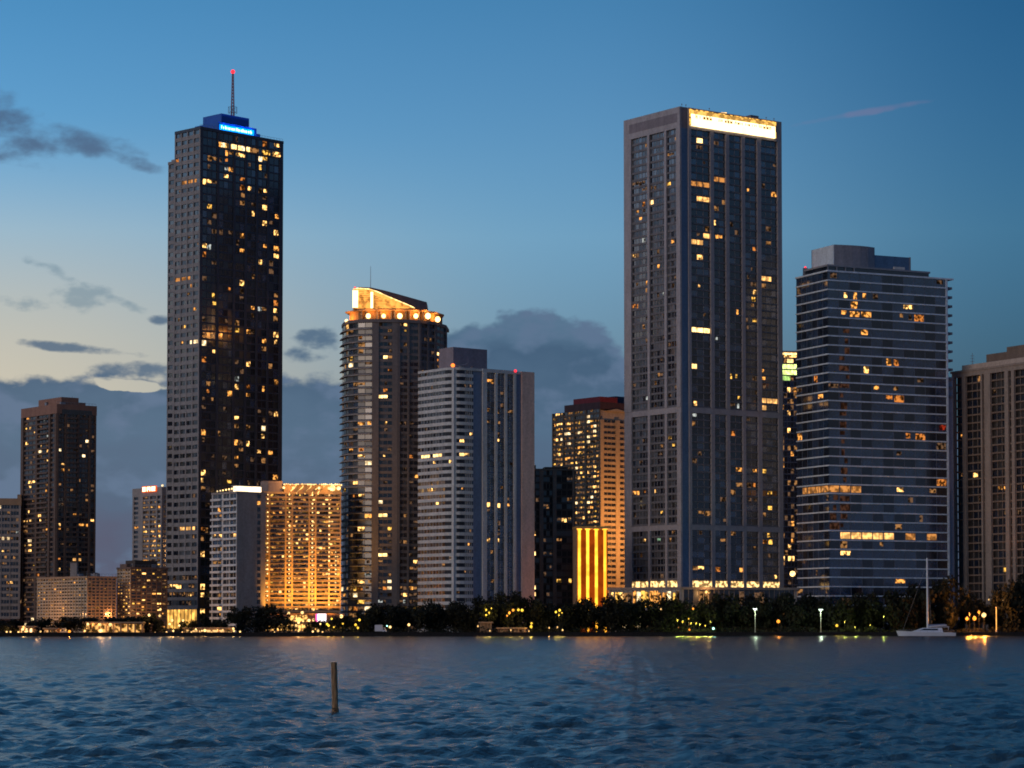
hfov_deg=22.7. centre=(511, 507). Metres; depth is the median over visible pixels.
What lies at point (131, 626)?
window
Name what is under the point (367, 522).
window
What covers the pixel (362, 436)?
window
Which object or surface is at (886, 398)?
window
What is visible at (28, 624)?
tree
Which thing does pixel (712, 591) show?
window
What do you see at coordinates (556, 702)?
water
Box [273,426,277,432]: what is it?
window
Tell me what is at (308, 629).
tree
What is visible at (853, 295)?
window
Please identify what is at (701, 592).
window
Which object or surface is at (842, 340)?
window
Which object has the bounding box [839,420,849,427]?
window
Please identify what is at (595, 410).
window
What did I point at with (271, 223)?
window
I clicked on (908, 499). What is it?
window
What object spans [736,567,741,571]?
window
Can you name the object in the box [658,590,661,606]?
window
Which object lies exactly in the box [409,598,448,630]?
tree
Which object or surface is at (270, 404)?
window
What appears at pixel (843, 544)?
window
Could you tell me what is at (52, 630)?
pavilion
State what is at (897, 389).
window
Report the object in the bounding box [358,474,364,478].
window
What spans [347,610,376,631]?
tree
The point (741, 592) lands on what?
window
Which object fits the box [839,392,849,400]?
window
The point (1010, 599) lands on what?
tree
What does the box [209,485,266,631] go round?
apartment tower
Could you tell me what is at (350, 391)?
window
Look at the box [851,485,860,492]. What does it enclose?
window
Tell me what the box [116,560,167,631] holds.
apartment block
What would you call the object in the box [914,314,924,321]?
window
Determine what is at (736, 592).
window
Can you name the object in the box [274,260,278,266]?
window
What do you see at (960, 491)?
window
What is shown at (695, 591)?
window
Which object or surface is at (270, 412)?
window
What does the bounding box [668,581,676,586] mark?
lobby window
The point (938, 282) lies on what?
window
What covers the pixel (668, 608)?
tree
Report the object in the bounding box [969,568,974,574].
window
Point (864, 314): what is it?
window
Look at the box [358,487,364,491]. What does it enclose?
window
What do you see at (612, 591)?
window
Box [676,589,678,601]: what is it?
window
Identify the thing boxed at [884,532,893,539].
window
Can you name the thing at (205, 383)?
window
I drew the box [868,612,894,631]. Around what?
tree
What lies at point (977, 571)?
window
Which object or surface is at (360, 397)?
window
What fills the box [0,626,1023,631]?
shrubs
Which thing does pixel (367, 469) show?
window
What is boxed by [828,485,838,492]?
window
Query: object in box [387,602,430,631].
tree
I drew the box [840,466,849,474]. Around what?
window
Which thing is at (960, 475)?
window
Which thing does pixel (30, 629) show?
pavilion
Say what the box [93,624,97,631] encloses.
window
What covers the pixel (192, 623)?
tree
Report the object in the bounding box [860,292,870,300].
window
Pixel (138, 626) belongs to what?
window
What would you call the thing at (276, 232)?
window
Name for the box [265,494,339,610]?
window
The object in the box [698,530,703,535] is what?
window
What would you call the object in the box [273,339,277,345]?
window
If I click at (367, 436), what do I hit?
window
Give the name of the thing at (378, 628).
van
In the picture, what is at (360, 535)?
window
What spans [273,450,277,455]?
window
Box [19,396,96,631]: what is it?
apartment tower
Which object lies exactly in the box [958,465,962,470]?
window
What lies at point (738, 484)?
window
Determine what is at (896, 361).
window
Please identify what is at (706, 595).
window
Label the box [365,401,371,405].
window
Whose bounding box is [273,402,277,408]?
window
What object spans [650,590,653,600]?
window
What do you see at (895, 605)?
tree
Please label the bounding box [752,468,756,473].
window
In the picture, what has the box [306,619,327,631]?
tree
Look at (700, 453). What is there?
window
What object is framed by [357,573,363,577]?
window
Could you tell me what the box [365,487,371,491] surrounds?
window
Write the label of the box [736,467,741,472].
window
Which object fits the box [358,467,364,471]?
window
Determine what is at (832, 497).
window
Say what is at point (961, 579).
window
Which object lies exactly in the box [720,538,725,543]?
window
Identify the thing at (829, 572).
window
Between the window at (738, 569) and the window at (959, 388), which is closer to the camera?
the window at (738, 569)
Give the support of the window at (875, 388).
in the glass tower at (875, 476)
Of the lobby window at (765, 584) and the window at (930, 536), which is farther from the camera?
the window at (930, 536)
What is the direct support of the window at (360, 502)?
in the apartment tower at (392, 344)
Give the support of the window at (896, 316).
in the glass tower at (875, 476)
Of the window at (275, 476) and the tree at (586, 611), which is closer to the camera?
the tree at (586, 611)
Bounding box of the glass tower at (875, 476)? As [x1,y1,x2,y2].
[795,245,954,631]
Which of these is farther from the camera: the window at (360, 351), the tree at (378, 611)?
the window at (360, 351)
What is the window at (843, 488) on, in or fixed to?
in the glass tower at (875, 476)
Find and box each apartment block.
[0,494,21,631]
[36,563,116,631]
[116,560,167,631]
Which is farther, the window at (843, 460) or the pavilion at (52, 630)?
the window at (843, 460)
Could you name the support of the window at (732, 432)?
in the skyscraper at (703, 409)
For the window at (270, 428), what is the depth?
1328.24 m
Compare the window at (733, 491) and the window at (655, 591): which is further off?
the window at (733, 491)
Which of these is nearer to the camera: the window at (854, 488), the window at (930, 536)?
the window at (854, 488)
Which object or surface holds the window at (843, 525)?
in the glass tower at (875, 476)
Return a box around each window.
[0,505,18,615]
[24,414,94,575]
[38,578,114,630]
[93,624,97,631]
[100,624,105,631]
[107,624,112,631]
[115,624,119,631]
[118,569,165,620]
[122,624,126,631]
[129,624,133,631]
[136,624,140,631]
[144,496,165,566]
[167,130,278,625]
[230,493,260,609]
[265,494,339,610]
[268,394,272,400]
[268,402,272,407]
[268,410,272,415]
[268,418,272,423]
[268,426,272,431]
[268,434,272,439]
[268,441,272,447]
[268,449,272,455]
[268,457,272,463]
[269,220,273,226]
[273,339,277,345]
[273,347,277,353]
[273,355,277,361]
[273,363,277,368]
[273,371,277,376]
[273,379,277,384]
[273,386,277,392]
[273,394,277,400]
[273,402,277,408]
[273,410,277,416]
[273,418,277,424]
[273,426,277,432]
[273,434,277,439]
[273,442,277,447]
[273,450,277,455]
[273,458,277,463]
[273,466,277,471]
[273,473,277,479]
[274,143,278,149]
[274,213,278,219]
[274,229,278,235]
[274,245,278,251]
[274,253,278,258]
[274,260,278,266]
[274,268,278,274]
[274,276,278,282]
[341,322,444,630]
[357,566,363,570]
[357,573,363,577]
[357,586,363,590]
[357,606,363,610]
[358,329,364,333]
[358,336,364,340]
[358,342,364,346]
[358,349,364,353]
[358,362,364,366]
[358,375,364,379]
[358,388,364,392]
[358,395,364,399]
[358,408,364,412]
[358,421,364,425]
[358,434,364,438]
[358,441,364,445]
[358,454,364,458]
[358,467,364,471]
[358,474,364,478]
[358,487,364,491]
[358,500,363,504]
[358,520,363,524]
[358,533,363,537]
[358,540,363,544]
[358,553,363,557]
[365,322,371,326]
[365,329,371,333]
[365,342,371,346]
[365,355,371,359]
[365,362,371,366]
[365,375,371,379]
[365,388,371,392]
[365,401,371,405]
[365,408,371,412]
[365,421,371,425]
[365,434,371,438]
[365,441,371,445]
[365,447,371,451]
[365,454,371,458]
[365,467,371,471]
[365,480,371,484]
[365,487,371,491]
[365,500,371,504]
[365,520,370,524]
[365,533,370,537]
[365,553,370,557]
[365,566,370,570]
[365,573,370,577]
[365,586,370,590]
[418,370,512,628]
[543,470,571,608]
[554,409,624,594]
[611,590,614,600]
[615,590,618,599]
[624,590,627,601]
[628,590,631,602]
[632,129,777,581]
[632,582,647,586]
[632,590,635,602]
[637,590,640,600]
[641,590,644,599]
[645,590,648,607]
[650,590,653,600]
[651,581,664,586]
[654,590,657,606]
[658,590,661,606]
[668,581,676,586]
[671,590,674,598]
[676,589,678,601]
[684,589,687,603]
[689,589,692,604]
[692,400,696,405]
[692,413,696,418]
[693,581,711,586]
[694,590,697,604]
[698,450,703,455]
[698,510,703,515]
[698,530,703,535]
[698,566,703,571]
[699,590,703,603]
[704,510,710,515]
[704,590,708,603]
[709,590,713,601]
[716,581,726,586]
[720,496,725,501]
[720,518,725,523]
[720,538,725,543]
[730,430,734,435]
[731,489,735,494]
[731,531,735,536]
[731,581,743,586]
[734,590,738,599]
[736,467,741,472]
[736,482,741,487]
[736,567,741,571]
[739,590,743,604]
[747,582,758,586]
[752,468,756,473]
[752,483,757,487]
[752,497,757,502]
[752,546,757,550]
[755,590,758,600]
[763,582,778,587]
[765,590,768,601]
[767,505,771,510]
[767,532,771,537]
[767,539,772,544]
[767,553,772,558]
[770,590,773,601]
[773,574,777,579]
[783,355,797,601]
[796,272,947,604]
[827,272,837,279]
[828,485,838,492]
[829,383,838,390]
[829,494,839,501]
[829,503,839,510]
[829,513,839,520]
[829,597,839,603]
[830,522,839,529]
[839,291,848,298]
[839,309,848,317]
[839,328,848,335]
[839,337,849,344]
[839,346,849,353]
[839,355,849,363]
[839,365,849,372]
[839,374,849,381]
[839,383,849,390]
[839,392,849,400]
[839,402,849,409]
[839,411,849,418]
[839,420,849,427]
[840,429,849,437]
[840,439,849,446]
[840,448,849,455]
[840,457,849,464]
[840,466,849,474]
[840,476,849,483]
[840,485,849,492]
[840,494,850,501]
[840,504,850,511]
[840,513,850,520]
[840,522,850,529]
[840,531,850,539]
[840,541,850,548]
[840,550,850,557]
[850,292,859,299]
[850,301,859,308]
[850,310,859,317]
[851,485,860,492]
[851,532,861,539]
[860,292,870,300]
[861,311,870,318]
[861,329,870,336]
[861,366,870,373]
[862,532,872,539]
[871,293,881,300]
[872,385,881,392]
[873,532,882,539]
[873,541,882,548]
[883,358,892,365]
[883,394,892,402]
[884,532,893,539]
[893,313,902,320]
[893,358,903,365]
[894,386,903,393]
[894,395,903,402]
[894,450,903,457]
[894,486,904,494]
[894,523,904,530]
[895,578,904,585]
[904,304,913,311]
[904,313,913,320]
[905,432,914,439]
[905,496,914,503]
[905,533,915,540]
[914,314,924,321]
[915,378,924,385]
[915,432,924,439]
[916,515,925,522]
[926,487,935,494]
[927,533,936,540]
[935,279,944,286]
[936,424,946,431]
[937,442,946,449]
[937,479,946,486]
[957,378,961,383]
[957,385,961,391]
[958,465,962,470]
[958,473,962,478]
[958,481,962,486]
[958,489,962,494]
[958,497,962,502]
[958,505,962,510]
[959,576,963,582]
[968,369,1023,630]
[969,560,973,566]
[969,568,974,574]
[970,576,974,582]
[974,560,978,565]
[974,568,979,573]
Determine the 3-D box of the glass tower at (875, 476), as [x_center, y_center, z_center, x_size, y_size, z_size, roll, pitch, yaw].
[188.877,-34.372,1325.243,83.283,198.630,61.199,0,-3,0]
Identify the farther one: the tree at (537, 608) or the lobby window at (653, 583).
the lobby window at (653, 583)
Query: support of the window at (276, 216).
in the skyscraper at (225, 304)
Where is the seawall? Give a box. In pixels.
[0,632,1023,636]
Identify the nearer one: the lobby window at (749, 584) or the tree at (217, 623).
the tree at (217, 623)
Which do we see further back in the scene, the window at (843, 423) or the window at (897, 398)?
the window at (897, 398)
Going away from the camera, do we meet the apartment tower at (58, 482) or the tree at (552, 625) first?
the tree at (552, 625)
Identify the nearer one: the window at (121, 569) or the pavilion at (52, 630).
the pavilion at (52, 630)
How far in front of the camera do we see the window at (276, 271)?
1334.74 m
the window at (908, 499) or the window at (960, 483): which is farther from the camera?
the window at (960, 483)
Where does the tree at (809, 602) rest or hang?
on the ground
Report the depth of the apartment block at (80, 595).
1244.33 m
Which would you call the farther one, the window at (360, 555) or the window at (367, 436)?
the window at (367, 436)
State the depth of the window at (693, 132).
1300.33 m
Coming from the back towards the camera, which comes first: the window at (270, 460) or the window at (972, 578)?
the window at (972, 578)
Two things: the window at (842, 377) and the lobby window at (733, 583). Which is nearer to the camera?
the lobby window at (733, 583)
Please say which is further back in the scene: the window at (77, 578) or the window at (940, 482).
the window at (940, 482)
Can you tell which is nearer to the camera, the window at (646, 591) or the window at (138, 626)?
the window at (138, 626)
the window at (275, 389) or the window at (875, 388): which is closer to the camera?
the window at (875, 388)
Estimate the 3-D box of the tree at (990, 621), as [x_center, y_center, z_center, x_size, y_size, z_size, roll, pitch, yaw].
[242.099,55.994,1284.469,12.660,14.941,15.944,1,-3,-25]
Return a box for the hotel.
[260,481,344,631]
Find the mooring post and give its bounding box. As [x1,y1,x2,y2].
[331,662,338,711]
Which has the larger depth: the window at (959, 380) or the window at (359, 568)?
the window at (959, 380)
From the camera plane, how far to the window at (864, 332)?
1307.65 m
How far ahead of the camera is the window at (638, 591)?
1252.65 m
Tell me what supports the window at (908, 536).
in the glass tower at (875, 476)
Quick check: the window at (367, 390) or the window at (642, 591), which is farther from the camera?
the window at (367, 390)
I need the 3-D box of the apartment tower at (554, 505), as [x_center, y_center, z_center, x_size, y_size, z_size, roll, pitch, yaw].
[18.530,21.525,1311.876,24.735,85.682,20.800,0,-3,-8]
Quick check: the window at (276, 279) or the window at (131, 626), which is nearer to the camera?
the window at (131, 626)
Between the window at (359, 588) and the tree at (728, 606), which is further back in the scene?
the window at (359, 588)
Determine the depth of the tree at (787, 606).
1239.67 m
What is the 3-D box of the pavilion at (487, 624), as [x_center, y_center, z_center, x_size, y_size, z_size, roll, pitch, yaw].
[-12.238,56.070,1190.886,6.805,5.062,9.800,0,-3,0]
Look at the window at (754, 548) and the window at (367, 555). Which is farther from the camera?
the window at (754, 548)
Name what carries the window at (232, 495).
in the apartment tower at (238, 540)
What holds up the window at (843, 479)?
in the glass tower at (875, 476)
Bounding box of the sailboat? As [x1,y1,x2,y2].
[896,558,955,635]
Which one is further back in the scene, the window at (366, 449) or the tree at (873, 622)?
the window at (366, 449)
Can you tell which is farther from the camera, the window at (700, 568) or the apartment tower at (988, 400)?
the apartment tower at (988, 400)
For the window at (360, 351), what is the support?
in the apartment tower at (392, 344)
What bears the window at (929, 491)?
in the glass tower at (875, 476)
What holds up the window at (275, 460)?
in the skyscraper at (225, 304)
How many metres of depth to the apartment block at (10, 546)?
1323.76 m
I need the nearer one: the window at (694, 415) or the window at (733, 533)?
the window at (694, 415)
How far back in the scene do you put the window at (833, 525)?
1294.78 m
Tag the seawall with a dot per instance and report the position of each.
(56, 634)
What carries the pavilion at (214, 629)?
on the ground
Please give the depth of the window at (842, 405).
1300.33 m
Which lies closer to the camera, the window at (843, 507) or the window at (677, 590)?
the window at (677, 590)
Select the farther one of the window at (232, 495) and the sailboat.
the window at (232, 495)
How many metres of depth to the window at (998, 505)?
1315.33 m
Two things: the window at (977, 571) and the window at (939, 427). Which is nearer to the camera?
the window at (939, 427)
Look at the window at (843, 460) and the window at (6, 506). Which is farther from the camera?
the window at (6, 506)
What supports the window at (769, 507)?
in the skyscraper at (703, 409)
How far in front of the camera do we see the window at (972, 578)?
1331.97 m
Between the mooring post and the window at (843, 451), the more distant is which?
the window at (843, 451)
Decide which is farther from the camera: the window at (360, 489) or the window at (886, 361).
the window at (886, 361)
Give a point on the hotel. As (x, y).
(303, 553)
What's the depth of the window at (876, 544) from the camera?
1305.26 m
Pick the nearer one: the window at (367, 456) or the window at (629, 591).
the window at (629, 591)
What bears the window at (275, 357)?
in the skyscraper at (225, 304)
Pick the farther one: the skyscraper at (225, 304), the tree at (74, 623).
the skyscraper at (225, 304)
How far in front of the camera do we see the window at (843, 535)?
1297.15 m
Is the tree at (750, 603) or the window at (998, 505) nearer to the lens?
the tree at (750, 603)
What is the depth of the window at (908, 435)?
1316.30 m
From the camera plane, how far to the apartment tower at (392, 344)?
1292.34 m
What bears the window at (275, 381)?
in the skyscraper at (225, 304)
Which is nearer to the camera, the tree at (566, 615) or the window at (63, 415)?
the tree at (566, 615)
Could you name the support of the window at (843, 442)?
in the glass tower at (875, 476)
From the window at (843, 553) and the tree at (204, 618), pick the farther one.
the window at (843, 553)
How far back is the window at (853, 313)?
1305.41 m
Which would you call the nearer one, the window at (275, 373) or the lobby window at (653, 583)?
the lobby window at (653, 583)
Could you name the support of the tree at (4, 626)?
on the ground
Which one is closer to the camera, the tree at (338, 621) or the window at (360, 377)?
the tree at (338, 621)
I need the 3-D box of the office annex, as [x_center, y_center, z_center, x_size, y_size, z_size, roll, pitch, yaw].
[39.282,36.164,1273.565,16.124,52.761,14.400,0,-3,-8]
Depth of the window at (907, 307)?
1319.51 m
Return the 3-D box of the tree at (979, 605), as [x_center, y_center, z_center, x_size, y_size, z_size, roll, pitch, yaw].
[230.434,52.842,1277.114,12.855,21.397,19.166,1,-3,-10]
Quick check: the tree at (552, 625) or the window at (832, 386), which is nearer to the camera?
the tree at (552, 625)
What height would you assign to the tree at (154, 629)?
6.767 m
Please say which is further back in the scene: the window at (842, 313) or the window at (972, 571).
the window at (972, 571)
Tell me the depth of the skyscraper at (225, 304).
1309.26 m
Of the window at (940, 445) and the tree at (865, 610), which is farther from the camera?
the window at (940, 445)
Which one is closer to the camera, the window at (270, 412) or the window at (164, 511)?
the window at (270, 412)
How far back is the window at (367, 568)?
1288.00 m
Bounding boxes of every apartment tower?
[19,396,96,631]
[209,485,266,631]
[339,266,448,631]
[535,465,574,630]
[552,396,624,596]
[950,345,1023,631]
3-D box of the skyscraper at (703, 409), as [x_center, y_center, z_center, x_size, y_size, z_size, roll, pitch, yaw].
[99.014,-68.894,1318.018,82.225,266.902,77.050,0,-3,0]
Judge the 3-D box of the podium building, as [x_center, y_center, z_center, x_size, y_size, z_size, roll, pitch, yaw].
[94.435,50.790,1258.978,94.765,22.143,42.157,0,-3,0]
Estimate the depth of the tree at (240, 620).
1156.98 m
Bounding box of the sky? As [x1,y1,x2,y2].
[0,0,1023,617]
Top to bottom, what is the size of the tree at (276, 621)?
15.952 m
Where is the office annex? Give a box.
[572,526,608,631]
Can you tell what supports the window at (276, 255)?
in the skyscraper at (225, 304)
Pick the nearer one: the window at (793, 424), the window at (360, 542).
the window at (360, 542)
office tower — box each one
[132,484,167,631]
[418,347,534,631]
[783,351,797,601]
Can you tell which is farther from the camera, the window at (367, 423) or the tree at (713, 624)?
the window at (367, 423)
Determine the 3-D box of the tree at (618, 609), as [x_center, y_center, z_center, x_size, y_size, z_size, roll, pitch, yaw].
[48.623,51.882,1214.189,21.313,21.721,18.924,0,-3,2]
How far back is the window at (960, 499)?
1341.93 m
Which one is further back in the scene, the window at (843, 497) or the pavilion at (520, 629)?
the window at (843, 497)
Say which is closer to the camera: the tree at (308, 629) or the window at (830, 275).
the tree at (308, 629)
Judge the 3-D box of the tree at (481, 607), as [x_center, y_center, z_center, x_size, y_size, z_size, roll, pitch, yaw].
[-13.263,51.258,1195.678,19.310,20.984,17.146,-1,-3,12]
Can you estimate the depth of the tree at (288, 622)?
1157.66 m
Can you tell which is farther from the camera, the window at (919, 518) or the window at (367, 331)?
the window at (919, 518)
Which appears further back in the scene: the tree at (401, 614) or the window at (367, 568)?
the window at (367, 568)
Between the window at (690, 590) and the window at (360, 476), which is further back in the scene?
the window at (360, 476)
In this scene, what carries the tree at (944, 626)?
on the ground
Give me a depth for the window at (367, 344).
1293.36 m
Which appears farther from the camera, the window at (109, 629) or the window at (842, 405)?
the window at (842, 405)
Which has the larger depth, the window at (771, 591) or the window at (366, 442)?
the window at (366, 442)
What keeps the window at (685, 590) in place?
in the podium building
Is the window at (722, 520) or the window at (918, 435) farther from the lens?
the window at (918, 435)
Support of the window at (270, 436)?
in the skyscraper at (225, 304)
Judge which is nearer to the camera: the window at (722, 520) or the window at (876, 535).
the window at (722, 520)
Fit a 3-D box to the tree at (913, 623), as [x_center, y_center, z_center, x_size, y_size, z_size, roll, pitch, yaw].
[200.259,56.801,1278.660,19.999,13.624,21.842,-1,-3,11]
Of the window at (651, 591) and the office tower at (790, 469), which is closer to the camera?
the window at (651, 591)
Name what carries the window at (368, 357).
in the apartment tower at (392, 344)
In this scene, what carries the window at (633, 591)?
in the podium building
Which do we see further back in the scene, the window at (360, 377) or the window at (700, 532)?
the window at (360, 377)
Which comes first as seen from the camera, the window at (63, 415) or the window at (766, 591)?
the window at (766, 591)
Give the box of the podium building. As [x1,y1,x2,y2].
[607,587,798,631]
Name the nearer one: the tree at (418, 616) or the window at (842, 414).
the tree at (418, 616)
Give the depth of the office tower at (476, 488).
1254.35 m
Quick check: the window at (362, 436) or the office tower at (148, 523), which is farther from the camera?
the office tower at (148, 523)
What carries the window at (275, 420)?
in the skyscraper at (225, 304)
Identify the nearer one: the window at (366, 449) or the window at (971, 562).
the window at (366, 449)
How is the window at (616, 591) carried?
in the podium building
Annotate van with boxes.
[375,625,386,631]
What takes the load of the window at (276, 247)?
in the skyscraper at (225, 304)
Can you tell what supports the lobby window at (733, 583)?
in the skyscraper at (703, 409)
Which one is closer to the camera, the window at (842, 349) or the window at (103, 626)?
the window at (103, 626)
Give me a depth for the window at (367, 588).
1287.37 m
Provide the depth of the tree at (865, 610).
1254.48 m
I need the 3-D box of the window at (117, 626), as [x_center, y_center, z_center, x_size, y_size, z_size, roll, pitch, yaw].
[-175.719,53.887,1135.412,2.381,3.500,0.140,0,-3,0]
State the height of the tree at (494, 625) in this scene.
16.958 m
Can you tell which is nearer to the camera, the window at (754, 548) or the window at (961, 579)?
the window at (754, 548)
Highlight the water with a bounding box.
[0,636,1023,767]
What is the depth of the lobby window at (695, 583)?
1282.04 m
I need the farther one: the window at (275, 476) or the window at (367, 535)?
the window at (275, 476)
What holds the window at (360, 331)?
in the apartment tower at (392, 344)
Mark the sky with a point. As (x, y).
(469, 154)
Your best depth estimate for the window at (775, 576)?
1312.12 m
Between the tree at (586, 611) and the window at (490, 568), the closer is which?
the tree at (586, 611)
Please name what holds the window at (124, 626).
in the pavilion at (123, 627)
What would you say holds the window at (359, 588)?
in the apartment tower at (392, 344)
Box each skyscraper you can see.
[166,70,283,631]
[624,104,783,587]
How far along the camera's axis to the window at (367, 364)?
1293.04 m
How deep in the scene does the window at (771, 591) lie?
1256.94 m
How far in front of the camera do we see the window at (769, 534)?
1310.84 m
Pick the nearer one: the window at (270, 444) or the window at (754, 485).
the window at (754, 485)
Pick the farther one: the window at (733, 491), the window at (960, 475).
the window at (960, 475)
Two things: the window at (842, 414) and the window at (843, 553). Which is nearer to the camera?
the window at (843, 553)
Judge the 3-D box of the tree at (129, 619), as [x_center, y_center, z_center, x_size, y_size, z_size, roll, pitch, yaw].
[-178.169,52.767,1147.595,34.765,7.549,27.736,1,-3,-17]
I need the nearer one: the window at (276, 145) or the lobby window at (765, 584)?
the lobby window at (765, 584)
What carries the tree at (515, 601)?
on the ground
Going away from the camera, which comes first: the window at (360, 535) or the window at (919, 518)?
the window at (360, 535)
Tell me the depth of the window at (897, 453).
1313.09 m
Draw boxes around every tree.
[0,619,24,631]
[13,623,34,631]
[27,617,59,631]
[52,616,88,631]
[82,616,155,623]
[141,612,163,631]
[151,619,165,631]
[177,619,198,631]
[199,612,211,626]
[206,619,229,626]
[224,605,261,631]
[249,603,289,631]
[281,617,295,631]
[303,622,311,631]
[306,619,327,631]
[327,615,353,630]
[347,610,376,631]
[365,603,397,631]
[383,606,415,631]
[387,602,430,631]
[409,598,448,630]
[411,607,448,631]
[443,600,470,630]
[462,609,497,631]
[464,594,503,629]
[490,602,513,627]
[493,590,529,626]
[514,595,550,631]
[523,611,555,631]
[543,601,577,629]
[559,604,590,630]
[573,597,598,631]
[584,604,611,631]
[593,593,635,631]
[614,616,636,629]
[623,597,660,630]
[649,593,686,631]
[673,596,717,631]
[697,617,724,631]
[706,592,743,631]
[730,592,771,631]
[762,592,804,631]
[792,592,830,631]
[819,595,855,631]
[821,619,844,631]
[841,613,880,631]
[850,591,886,631]
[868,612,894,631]
[875,587,918,630]
[895,608,922,630]
[900,583,936,630]
[917,610,957,631]
[929,574,974,631]
[957,593,985,631]
[982,604,1004,631]
[988,577,1023,631]
[1013,573,1023,629]
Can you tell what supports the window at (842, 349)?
in the glass tower at (875, 476)
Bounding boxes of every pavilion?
[18,626,37,631]
[43,628,61,631]
[84,622,146,631]
[182,627,234,631]
[478,622,492,631]
[496,627,526,631]
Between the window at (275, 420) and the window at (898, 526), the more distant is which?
the window at (275, 420)

